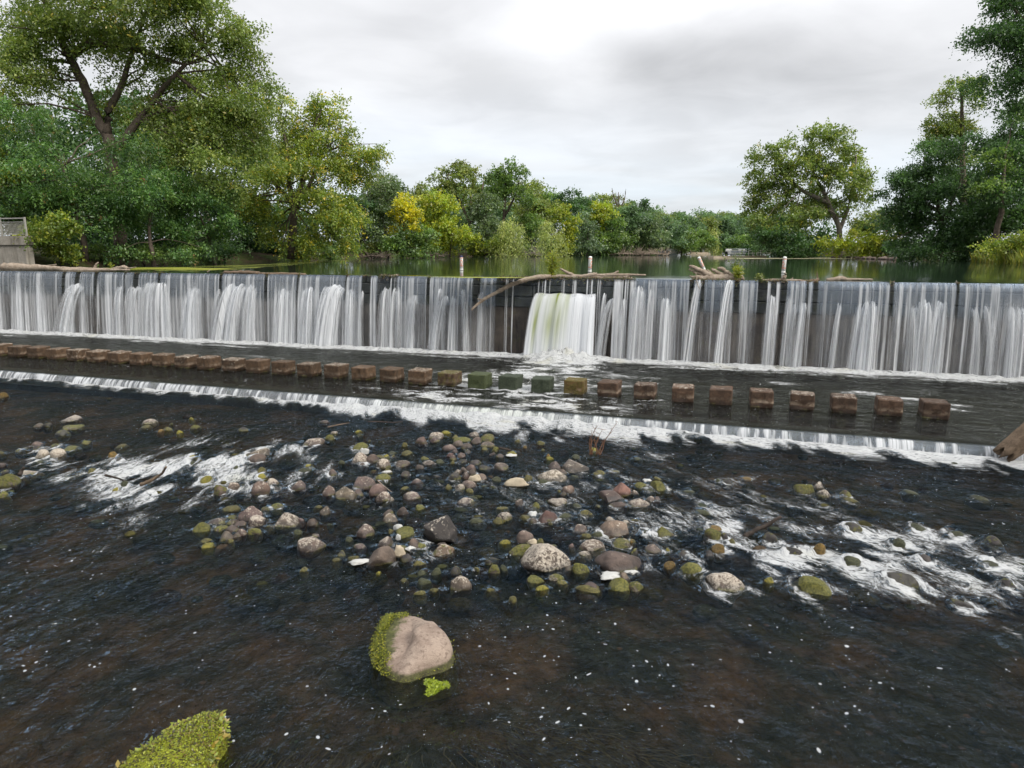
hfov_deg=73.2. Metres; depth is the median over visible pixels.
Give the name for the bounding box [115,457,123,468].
river rock
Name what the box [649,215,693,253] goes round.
tree
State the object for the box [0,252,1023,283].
lake
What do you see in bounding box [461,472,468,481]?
river rock
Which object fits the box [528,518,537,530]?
river rock
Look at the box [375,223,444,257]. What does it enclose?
bush
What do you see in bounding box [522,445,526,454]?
river rock
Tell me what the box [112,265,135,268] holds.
driftwood limb
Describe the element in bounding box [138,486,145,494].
river rock
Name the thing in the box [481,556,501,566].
river rock
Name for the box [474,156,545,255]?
tree
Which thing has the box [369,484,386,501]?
river rock
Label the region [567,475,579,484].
river rock
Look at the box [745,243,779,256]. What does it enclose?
bush
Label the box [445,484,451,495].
river rock
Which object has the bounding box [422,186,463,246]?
tree
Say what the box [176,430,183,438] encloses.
river rock
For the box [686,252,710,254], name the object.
shore steps
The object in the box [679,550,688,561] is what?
river rock
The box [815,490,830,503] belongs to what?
river rock
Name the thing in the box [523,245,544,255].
brushwood
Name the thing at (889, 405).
concrete block
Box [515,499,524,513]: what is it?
river rock
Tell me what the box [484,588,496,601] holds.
river rock
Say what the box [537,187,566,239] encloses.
tree
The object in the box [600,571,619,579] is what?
foam lump
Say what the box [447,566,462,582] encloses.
river rock
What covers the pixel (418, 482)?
river rock
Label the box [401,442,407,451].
river rock
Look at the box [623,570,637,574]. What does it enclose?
foam lump
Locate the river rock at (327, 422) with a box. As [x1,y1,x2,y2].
[317,420,329,427]
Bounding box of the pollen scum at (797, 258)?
[737,257,851,258]
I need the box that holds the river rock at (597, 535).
[592,531,603,541]
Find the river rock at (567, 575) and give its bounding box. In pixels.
[563,565,573,579]
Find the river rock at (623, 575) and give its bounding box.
[619,572,630,582]
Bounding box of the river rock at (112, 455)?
[108,451,117,463]
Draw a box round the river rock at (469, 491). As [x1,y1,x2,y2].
[465,488,473,496]
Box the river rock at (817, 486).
[813,481,824,495]
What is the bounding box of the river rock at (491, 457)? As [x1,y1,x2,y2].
[488,452,495,462]
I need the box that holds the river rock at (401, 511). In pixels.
[397,507,409,519]
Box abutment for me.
[0,236,34,264]
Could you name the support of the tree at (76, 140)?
on the ground at (243, 257)
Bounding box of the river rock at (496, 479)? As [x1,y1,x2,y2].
[490,476,500,486]
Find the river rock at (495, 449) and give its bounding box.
[491,446,498,454]
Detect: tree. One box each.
[0,0,299,254]
[0,84,269,243]
[0,94,175,261]
[0,132,255,251]
[76,137,226,265]
[102,67,276,220]
[147,181,255,264]
[186,138,291,252]
[231,88,394,261]
[253,173,386,253]
[347,163,422,257]
[360,173,407,238]
[384,191,424,257]
[401,194,521,249]
[404,181,430,233]
[413,187,461,253]
[422,158,500,226]
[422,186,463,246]
[453,181,494,227]
[453,190,513,256]
[472,170,520,238]
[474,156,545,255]
[488,216,534,256]
[501,177,547,230]
[510,198,643,253]
[512,187,569,241]
[514,210,547,254]
[528,218,581,256]
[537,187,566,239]
[546,203,582,255]
[549,184,595,241]
[567,194,603,222]
[570,209,607,255]
[585,200,620,254]
[588,192,623,212]
[590,211,639,255]
[606,190,630,209]
[606,201,657,247]
[617,198,637,244]
[627,211,672,250]
[635,197,653,213]
[635,204,666,247]
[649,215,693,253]
[650,212,677,229]
[666,209,690,248]
[668,211,709,249]
[670,221,705,253]
[683,213,722,249]
[689,206,718,251]
[690,210,797,249]
[692,227,718,252]
[705,226,722,253]
[707,212,738,239]
[709,233,739,253]
[715,210,743,224]
[720,212,744,236]
[721,232,755,253]
[732,216,756,238]
[734,192,853,255]
[736,117,880,257]
[849,205,901,236]
[864,138,1023,258]
[867,133,1003,260]
[914,74,994,240]
[940,0,1023,132]
[943,104,1023,247]
[961,96,1023,243]
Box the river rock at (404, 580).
[399,578,408,591]
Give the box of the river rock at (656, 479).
[651,477,662,482]
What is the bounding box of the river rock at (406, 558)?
[400,554,412,570]
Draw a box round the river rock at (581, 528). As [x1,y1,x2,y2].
[574,524,586,536]
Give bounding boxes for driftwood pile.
[551,268,645,278]
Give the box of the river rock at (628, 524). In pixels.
[623,520,630,531]
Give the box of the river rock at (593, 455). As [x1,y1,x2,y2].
[589,447,597,457]
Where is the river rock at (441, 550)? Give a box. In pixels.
[431,544,454,563]
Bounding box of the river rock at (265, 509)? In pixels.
[261,506,270,517]
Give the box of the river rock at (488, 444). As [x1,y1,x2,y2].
[480,441,494,452]
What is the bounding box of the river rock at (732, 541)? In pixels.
[726,539,735,551]
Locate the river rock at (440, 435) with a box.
[428,432,443,444]
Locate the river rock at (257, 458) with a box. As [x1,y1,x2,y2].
[247,454,266,470]
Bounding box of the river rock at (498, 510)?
[496,507,509,514]
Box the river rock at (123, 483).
[120,481,129,494]
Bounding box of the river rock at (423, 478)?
[418,475,429,483]
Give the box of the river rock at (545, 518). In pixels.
[537,511,557,527]
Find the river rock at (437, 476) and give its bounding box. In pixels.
[430,475,441,479]
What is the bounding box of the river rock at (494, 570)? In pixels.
[488,564,500,582]
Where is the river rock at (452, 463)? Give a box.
[450,461,455,469]
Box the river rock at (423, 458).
[419,456,429,463]
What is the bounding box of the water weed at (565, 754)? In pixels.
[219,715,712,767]
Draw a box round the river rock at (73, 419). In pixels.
[60,415,83,425]
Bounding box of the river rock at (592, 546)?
[576,539,605,558]
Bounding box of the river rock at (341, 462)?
[338,460,345,470]
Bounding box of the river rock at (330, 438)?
[325,434,334,445]
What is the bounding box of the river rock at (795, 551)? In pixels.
[786,546,802,563]
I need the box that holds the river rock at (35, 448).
[32,445,42,455]
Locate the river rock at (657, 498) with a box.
[655,496,660,507]
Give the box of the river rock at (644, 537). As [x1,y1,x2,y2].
[639,531,649,543]
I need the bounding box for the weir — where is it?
[0,370,1023,472]
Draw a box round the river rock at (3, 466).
[0,463,6,471]
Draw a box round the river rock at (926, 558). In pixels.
[915,554,933,572]
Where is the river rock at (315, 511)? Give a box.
[312,505,322,515]
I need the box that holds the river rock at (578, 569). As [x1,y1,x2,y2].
[572,563,589,583]
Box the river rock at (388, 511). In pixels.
[382,509,393,517]
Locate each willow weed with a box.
[539,250,566,275]
[722,250,746,270]
[731,264,744,279]
[753,273,764,281]
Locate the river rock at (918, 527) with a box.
[906,523,930,539]
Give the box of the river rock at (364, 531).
[356,524,374,544]
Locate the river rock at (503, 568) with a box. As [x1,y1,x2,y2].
[500,565,507,579]
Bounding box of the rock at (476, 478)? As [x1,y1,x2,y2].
[468,474,481,481]
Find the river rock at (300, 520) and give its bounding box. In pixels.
[298,518,305,530]
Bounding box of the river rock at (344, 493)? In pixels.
[335,486,356,501]
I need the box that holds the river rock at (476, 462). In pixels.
[470,460,482,468]
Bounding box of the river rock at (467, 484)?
[462,480,476,491]
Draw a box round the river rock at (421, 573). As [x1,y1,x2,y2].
[416,569,429,579]
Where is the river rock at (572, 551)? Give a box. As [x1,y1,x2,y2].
[567,543,575,557]
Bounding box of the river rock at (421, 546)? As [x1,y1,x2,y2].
[415,542,426,555]
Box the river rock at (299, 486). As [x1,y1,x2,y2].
[290,480,305,496]
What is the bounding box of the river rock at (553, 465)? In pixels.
[548,461,560,469]
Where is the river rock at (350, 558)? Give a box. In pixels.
[346,556,361,568]
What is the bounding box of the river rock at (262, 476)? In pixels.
[257,473,267,481]
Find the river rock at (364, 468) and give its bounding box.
[357,462,367,471]
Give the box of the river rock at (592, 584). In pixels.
[584,582,601,593]
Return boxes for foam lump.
[348,558,368,565]
[360,448,368,453]
[393,524,402,530]
[395,545,405,557]
[405,546,415,550]
[527,539,536,544]
[528,511,536,516]
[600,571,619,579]
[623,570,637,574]
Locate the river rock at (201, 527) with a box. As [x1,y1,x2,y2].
[192,522,212,539]
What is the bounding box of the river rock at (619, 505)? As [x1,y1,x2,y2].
[607,502,628,516]
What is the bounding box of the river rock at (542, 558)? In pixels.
[520,543,570,574]
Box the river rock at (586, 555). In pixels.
[575,551,592,565]
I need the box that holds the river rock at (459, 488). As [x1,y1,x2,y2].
[455,484,464,496]
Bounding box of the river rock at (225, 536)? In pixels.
[218,531,232,544]
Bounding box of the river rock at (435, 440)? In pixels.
[429,437,439,445]
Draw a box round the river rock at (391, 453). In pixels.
[388,451,397,456]
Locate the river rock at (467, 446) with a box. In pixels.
[461,443,473,453]
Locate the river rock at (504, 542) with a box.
[498,540,511,552]
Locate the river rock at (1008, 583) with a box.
[997,578,1017,597]
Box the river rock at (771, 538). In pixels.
[762,532,777,548]
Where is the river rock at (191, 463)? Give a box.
[187,461,199,471]
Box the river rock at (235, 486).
[227,482,239,497]
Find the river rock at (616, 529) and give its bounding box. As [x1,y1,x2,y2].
[597,520,629,542]
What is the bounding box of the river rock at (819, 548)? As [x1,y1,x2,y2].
[812,543,825,561]
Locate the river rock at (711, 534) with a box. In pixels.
[703,528,720,546]
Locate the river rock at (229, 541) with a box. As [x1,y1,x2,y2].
[225,539,234,548]
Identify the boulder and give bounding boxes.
[368,610,457,708]
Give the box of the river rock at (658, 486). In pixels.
[648,481,668,494]
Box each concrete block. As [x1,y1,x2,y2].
[0,343,12,355]
[7,344,30,356]
[26,345,50,358]
[46,347,70,358]
[66,348,89,360]
[86,349,110,361]
[107,350,131,363]
[129,351,152,364]
[151,352,175,366]
[174,354,198,367]
[196,355,221,369]
[221,357,245,371]
[245,358,270,372]
[271,360,295,374]
[296,361,321,376]
[324,362,348,378]
[351,365,375,380]
[379,366,404,382]
[408,367,432,384]
[437,370,461,386]
[468,371,491,388]
[498,373,522,389]
[531,375,553,392]
[564,377,586,394]
[597,379,621,396]
[633,381,656,399]
[672,383,693,401]
[709,385,732,404]
[749,387,773,407]
[789,390,814,409]
[829,393,856,412]
[874,395,903,415]
[917,397,950,419]
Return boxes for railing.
[0,217,27,235]
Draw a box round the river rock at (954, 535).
[941,531,969,545]
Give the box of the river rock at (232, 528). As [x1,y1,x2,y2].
[225,525,238,534]
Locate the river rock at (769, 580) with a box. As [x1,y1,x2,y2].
[762,577,773,593]
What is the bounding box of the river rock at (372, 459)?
[367,454,378,469]
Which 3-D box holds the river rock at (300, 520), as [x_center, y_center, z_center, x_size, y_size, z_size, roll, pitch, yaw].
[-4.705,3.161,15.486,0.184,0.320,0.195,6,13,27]
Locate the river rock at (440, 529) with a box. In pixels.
[421,515,457,545]
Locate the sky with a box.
[0,0,1023,242]
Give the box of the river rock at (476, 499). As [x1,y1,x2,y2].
[467,496,479,502]
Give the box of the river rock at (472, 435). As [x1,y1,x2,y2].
[469,432,478,439]
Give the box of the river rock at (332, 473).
[328,469,336,481]
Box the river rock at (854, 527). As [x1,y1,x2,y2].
[843,522,862,539]
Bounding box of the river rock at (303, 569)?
[299,567,308,580]
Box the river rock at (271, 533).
[264,525,274,536]
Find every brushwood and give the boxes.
[359,249,394,258]
[419,252,446,256]
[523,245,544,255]
[606,244,647,254]
[633,247,673,254]
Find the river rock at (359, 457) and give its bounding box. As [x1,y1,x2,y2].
[351,452,367,467]
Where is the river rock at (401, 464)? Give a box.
[395,460,410,472]
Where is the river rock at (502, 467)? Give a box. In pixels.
[493,463,508,475]
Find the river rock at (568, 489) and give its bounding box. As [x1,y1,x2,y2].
[561,485,574,500]
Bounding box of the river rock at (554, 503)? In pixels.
[548,498,566,514]
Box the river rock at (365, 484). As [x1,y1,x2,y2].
[353,476,375,493]
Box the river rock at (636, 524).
[629,519,641,529]
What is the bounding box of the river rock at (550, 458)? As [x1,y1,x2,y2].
[546,456,553,464]
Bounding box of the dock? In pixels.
[708,250,770,257]
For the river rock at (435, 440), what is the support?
in the river
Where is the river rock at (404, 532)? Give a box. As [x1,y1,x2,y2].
[396,526,414,544]
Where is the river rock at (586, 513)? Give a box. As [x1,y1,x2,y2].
[577,510,593,523]
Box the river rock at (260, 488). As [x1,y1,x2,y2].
[251,481,270,502]
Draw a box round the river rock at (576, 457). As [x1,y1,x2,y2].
[571,454,580,462]
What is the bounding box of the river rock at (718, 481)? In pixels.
[715,478,721,489]
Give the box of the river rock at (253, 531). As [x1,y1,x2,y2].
[247,528,262,543]
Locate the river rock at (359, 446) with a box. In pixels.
[352,442,367,453]
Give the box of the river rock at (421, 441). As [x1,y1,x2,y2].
[415,437,427,449]
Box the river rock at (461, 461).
[457,459,468,468]
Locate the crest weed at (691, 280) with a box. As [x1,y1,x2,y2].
[64,270,960,287]
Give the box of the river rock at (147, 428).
[138,425,152,433]
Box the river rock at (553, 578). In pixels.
[548,574,564,583]
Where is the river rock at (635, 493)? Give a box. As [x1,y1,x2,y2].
[630,490,638,499]
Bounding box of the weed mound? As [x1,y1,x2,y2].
[114,709,232,767]
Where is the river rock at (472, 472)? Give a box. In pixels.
[469,469,475,476]
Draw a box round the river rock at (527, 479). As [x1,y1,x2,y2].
[524,475,532,486]
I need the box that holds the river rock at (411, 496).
[403,491,421,507]
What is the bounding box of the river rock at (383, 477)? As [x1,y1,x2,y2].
[375,474,390,486]
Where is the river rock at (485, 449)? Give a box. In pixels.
[479,447,488,456]
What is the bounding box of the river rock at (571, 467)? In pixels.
[562,459,588,479]
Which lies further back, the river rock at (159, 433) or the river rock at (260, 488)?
the river rock at (159, 433)
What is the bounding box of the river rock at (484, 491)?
[479,485,487,494]
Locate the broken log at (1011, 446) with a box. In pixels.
[993,423,1023,461]
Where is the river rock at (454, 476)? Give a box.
[449,472,460,486]
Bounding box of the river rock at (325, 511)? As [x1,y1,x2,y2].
[319,506,330,521]
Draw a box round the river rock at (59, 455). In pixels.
[49,448,66,464]
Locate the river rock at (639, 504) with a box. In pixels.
[626,498,650,513]
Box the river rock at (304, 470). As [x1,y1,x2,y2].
[295,468,312,479]
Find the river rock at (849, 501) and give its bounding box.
[839,497,859,509]
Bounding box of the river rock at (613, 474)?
[607,470,620,480]
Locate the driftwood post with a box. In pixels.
[781,273,786,282]
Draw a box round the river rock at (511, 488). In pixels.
[504,480,516,490]
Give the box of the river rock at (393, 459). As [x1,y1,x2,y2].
[390,455,395,463]
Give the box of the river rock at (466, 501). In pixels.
[455,497,476,507]
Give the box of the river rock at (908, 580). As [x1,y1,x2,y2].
[881,572,920,598]
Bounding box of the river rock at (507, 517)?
[497,512,512,525]
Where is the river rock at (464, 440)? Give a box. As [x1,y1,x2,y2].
[453,437,470,443]
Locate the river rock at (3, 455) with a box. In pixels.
[0,451,6,460]
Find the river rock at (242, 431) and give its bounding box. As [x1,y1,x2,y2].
[237,427,248,436]
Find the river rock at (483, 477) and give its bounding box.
[477,473,486,485]
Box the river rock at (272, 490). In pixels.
[270,486,280,496]
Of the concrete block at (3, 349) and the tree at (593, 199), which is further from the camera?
the tree at (593, 199)
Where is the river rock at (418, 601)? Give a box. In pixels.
[412,590,426,604]
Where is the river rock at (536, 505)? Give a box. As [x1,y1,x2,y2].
[532,502,539,513]
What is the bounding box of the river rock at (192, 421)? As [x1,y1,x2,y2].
[188,417,195,424]
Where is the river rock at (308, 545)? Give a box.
[297,536,325,559]
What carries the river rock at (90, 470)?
in the river
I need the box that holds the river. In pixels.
[0,377,1023,767]
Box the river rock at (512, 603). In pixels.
[508,596,516,611]
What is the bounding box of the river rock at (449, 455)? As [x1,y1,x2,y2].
[445,453,453,462]
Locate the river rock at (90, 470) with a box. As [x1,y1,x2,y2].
[88,468,98,480]
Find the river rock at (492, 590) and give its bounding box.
[483,588,494,600]
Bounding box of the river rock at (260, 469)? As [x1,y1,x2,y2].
[256,467,267,477]
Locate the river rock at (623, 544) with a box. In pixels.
[612,538,631,553]
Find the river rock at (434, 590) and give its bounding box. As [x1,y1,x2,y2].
[428,588,439,600]
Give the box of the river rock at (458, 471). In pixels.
[454,469,461,476]
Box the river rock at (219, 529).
[213,525,227,538]
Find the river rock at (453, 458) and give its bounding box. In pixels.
[450,455,456,463]
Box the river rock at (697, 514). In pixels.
[692,509,712,522]
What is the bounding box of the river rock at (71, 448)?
[64,445,82,456]
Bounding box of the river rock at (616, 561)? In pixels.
[593,551,642,581]
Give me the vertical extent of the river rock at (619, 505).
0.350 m
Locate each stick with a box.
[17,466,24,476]
[104,474,124,480]
[139,466,166,485]
[743,515,781,537]
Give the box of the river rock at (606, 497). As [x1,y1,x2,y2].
[597,490,626,508]
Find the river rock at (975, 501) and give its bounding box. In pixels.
[963,495,992,510]
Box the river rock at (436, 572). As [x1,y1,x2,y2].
[430,567,441,584]
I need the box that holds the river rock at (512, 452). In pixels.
[506,451,517,459]
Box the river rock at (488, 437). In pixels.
[481,434,494,443]
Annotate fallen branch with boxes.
[471,274,550,309]
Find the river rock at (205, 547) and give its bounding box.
[201,542,215,555]
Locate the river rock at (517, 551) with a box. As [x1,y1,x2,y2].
[508,544,530,563]
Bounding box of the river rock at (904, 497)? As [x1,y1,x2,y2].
[900,489,918,502]
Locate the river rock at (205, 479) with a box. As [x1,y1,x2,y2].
[200,476,213,487]
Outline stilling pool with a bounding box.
[0,329,1023,445]
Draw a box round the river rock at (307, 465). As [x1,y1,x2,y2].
[305,464,314,470]
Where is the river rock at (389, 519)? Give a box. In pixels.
[382,513,398,529]
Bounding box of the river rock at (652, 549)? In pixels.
[644,544,661,563]
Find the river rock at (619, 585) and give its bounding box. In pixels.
[608,577,629,600]
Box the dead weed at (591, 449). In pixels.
[587,421,616,454]
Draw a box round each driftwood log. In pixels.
[0,262,111,270]
[59,268,129,270]
[223,270,258,273]
[258,272,305,273]
[755,278,800,281]
[799,273,819,283]
[826,276,872,280]
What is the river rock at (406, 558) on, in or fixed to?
in the river
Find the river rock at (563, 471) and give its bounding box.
[558,469,566,475]
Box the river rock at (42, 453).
[35,449,49,461]
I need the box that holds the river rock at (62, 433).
[55,429,70,441]
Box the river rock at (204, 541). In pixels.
[198,538,212,548]
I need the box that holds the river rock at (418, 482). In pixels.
[409,479,424,491]
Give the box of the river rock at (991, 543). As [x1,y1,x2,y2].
[980,535,1003,557]
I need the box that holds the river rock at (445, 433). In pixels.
[441,431,451,439]
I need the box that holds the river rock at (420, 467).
[415,465,424,477]
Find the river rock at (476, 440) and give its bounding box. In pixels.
[470,437,482,449]
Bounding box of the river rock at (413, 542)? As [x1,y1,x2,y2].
[408,538,418,554]
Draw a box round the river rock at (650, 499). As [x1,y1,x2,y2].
[645,496,656,506]
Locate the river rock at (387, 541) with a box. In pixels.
[377,536,394,548]
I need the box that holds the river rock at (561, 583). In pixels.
[556,580,568,593]
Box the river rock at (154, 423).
[142,419,158,428]
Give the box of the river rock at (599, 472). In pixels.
[592,470,604,479]
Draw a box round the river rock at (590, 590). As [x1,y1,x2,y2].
[573,585,601,602]
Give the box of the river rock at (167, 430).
[164,427,173,437]
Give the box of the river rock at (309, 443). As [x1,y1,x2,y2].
[303,438,324,451]
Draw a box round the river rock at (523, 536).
[516,530,533,544]
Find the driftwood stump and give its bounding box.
[689,265,743,279]
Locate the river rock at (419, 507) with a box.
[415,504,425,511]
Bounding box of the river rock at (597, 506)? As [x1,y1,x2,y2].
[594,504,602,514]
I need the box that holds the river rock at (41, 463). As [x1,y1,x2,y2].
[30,459,52,471]
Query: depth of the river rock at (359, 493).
17.16 m
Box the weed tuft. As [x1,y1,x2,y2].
[423,677,449,696]
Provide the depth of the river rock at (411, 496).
16.91 m
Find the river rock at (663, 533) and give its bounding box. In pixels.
[655,526,674,544]
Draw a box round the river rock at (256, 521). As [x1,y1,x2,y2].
[248,515,266,532]
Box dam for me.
[0,271,1023,375]
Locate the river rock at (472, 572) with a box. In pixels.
[470,568,474,580]
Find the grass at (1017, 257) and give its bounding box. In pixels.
[969,246,1023,264]
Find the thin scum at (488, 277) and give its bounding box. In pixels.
[455,277,522,277]
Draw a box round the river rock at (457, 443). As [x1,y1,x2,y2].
[452,440,462,451]
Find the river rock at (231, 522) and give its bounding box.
[226,519,238,526]
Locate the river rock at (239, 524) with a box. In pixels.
[234,521,247,531]
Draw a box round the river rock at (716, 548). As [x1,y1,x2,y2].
[710,543,724,562]
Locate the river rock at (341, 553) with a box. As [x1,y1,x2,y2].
[337,550,345,564]
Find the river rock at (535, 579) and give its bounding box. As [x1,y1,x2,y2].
[527,575,544,591]
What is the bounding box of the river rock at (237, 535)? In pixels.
[233,532,241,544]
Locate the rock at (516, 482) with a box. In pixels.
[504,477,529,486]
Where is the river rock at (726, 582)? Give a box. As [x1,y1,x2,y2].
[703,572,744,600]
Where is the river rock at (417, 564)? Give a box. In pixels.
[412,560,426,570]
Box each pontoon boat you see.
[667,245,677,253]
[723,249,747,255]
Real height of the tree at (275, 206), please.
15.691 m
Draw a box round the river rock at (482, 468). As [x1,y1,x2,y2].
[476,465,492,475]
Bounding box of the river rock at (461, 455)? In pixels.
[456,453,465,461]
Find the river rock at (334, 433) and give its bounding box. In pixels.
[331,431,337,439]
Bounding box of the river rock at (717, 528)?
[703,525,721,532]
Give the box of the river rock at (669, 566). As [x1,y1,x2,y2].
[663,561,675,578]
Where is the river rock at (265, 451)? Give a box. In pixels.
[245,448,272,461]
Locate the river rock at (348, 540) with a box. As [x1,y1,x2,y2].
[345,537,353,550]
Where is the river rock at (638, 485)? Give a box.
[634,482,647,496]
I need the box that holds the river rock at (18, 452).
[15,449,23,457]
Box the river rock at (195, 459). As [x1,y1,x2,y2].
[189,455,201,463]
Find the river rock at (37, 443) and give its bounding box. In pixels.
[31,441,44,449]
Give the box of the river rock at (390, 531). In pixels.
[388,529,394,535]
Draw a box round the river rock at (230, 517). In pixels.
[227,515,237,520]
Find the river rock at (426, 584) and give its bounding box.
[416,578,431,594]
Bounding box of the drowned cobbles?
[0,398,1023,641]
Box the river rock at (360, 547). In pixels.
[352,543,367,556]
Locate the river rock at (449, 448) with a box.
[442,444,458,456]
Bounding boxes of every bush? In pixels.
[0,147,34,235]
[12,208,88,266]
[76,240,207,265]
[198,239,252,262]
[247,238,299,255]
[308,238,344,259]
[350,232,406,257]
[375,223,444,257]
[420,214,484,256]
[463,234,509,256]
[530,241,556,255]
[556,242,588,255]
[584,243,612,254]
[608,243,640,254]
[632,243,659,254]
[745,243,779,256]
[746,225,836,257]
[774,244,823,257]
[810,224,909,258]
[888,241,978,261]
[967,229,1023,263]
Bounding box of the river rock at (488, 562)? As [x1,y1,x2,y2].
[484,560,492,568]
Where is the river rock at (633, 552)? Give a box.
[629,548,637,556]
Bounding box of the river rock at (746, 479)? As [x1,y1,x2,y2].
[738,476,752,485]
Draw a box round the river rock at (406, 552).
[394,545,409,560]
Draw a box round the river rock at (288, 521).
[274,513,301,533]
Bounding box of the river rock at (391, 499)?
[390,497,393,507]
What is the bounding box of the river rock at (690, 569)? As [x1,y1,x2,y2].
[678,562,702,585]
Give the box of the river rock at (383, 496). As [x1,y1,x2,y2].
[375,491,390,508]
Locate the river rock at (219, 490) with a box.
[213,485,227,500]
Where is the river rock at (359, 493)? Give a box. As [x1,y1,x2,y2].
[354,489,364,501]
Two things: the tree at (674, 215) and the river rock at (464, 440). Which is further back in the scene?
the tree at (674, 215)
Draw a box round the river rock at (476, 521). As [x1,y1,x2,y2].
[467,518,486,531]
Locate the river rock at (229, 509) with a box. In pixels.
[220,505,240,517]
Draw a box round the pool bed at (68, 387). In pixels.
[0,381,192,397]
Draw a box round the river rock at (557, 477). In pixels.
[536,469,566,488]
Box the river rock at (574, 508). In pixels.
[571,503,581,514]
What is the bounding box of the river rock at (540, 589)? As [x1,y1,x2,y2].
[535,585,548,597]
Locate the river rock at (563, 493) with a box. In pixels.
[560,491,566,498]
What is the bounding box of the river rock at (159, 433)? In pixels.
[157,429,164,437]
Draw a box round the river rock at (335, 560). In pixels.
[329,558,341,570]
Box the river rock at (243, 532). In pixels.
[236,529,246,543]
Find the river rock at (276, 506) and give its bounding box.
[270,503,284,517]
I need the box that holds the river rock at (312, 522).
[306,518,319,532]
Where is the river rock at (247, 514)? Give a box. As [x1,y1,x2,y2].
[238,506,262,527]
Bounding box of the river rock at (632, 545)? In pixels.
[629,539,634,549]
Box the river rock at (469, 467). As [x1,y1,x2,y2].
[466,464,476,473]
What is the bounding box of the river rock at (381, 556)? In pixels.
[366,546,395,573]
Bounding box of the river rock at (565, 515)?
[557,513,572,525]
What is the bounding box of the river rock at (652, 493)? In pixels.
[644,488,655,497]
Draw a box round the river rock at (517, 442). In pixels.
[514,439,521,448]
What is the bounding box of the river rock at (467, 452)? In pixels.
[464,450,470,460]
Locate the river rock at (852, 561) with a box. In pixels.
[843,555,861,574]
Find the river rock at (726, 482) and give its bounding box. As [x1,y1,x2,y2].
[722,478,733,489]
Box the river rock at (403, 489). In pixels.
[400,486,409,495]
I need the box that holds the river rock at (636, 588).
[628,581,642,599]
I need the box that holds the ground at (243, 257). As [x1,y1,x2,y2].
[33,239,1006,266]
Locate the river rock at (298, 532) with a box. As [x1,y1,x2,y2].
[293,529,302,540]
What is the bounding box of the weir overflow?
[0,371,1023,460]
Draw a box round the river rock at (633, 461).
[630,457,642,466]
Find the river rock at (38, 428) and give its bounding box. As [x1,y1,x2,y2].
[32,423,42,432]
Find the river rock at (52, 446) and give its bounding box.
[50,444,62,450]
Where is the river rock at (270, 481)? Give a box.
[267,478,279,487]
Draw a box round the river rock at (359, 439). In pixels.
[357,434,362,442]
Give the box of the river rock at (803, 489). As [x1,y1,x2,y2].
[793,484,815,499]
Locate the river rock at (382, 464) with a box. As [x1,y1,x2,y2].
[376,458,391,472]
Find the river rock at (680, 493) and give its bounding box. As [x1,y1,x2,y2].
[677,490,695,500]
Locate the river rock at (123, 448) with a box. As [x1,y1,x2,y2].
[114,444,130,453]
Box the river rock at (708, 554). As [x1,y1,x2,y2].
[703,550,714,566]
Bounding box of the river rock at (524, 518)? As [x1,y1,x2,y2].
[519,515,529,523]
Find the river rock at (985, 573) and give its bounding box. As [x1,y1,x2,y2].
[974,560,1003,580]
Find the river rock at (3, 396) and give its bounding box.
[0,392,8,402]
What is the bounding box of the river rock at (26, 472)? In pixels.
[19,470,44,482]
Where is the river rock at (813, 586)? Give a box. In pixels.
[787,575,831,606]
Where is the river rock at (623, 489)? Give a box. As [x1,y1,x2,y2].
[613,482,630,501]
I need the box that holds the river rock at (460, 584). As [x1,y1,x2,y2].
[450,576,471,597]
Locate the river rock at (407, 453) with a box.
[401,450,414,461]
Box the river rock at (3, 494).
[0,491,12,503]
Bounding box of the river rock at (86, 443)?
[80,440,92,450]
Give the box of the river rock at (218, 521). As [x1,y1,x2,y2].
[207,518,228,532]
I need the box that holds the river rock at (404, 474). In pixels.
[400,471,410,480]
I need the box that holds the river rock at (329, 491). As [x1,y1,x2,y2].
[322,485,335,503]
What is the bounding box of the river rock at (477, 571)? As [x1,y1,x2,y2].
[474,567,479,581]
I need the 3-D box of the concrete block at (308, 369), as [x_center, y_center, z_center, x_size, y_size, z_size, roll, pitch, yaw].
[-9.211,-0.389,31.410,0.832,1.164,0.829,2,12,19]
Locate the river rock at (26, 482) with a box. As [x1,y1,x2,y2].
[21,477,31,487]
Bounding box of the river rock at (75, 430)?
[63,424,85,435]
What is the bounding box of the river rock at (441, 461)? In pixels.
[435,459,445,469]
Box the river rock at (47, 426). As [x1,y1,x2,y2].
[41,423,52,433]
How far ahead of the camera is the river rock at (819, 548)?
13.93 m
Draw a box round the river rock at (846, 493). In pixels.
[838,490,851,500]
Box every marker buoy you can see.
[460,256,462,269]
[588,256,591,271]
[697,257,704,268]
[781,256,786,272]
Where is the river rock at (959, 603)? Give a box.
[945,598,974,616]
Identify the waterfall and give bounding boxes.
[0,272,1023,377]
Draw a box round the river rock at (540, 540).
[536,538,543,543]
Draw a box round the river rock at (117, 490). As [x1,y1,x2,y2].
[112,487,122,495]
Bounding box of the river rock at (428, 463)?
[421,460,437,472]
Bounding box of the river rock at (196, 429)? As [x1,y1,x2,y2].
[190,425,201,434]
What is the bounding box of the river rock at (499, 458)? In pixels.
[495,454,504,462]
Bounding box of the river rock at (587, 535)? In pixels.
[578,533,592,543]
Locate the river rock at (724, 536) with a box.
[720,533,727,546]
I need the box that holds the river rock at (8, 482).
[0,474,23,493]
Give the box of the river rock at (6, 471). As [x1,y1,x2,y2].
[0,469,11,475]
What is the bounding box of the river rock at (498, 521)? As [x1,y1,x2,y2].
[492,517,503,529]
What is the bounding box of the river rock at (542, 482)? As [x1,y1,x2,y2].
[538,479,548,489]
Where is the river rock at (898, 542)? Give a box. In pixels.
[888,538,905,553]
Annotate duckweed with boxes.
[129,267,232,269]
[157,261,314,270]

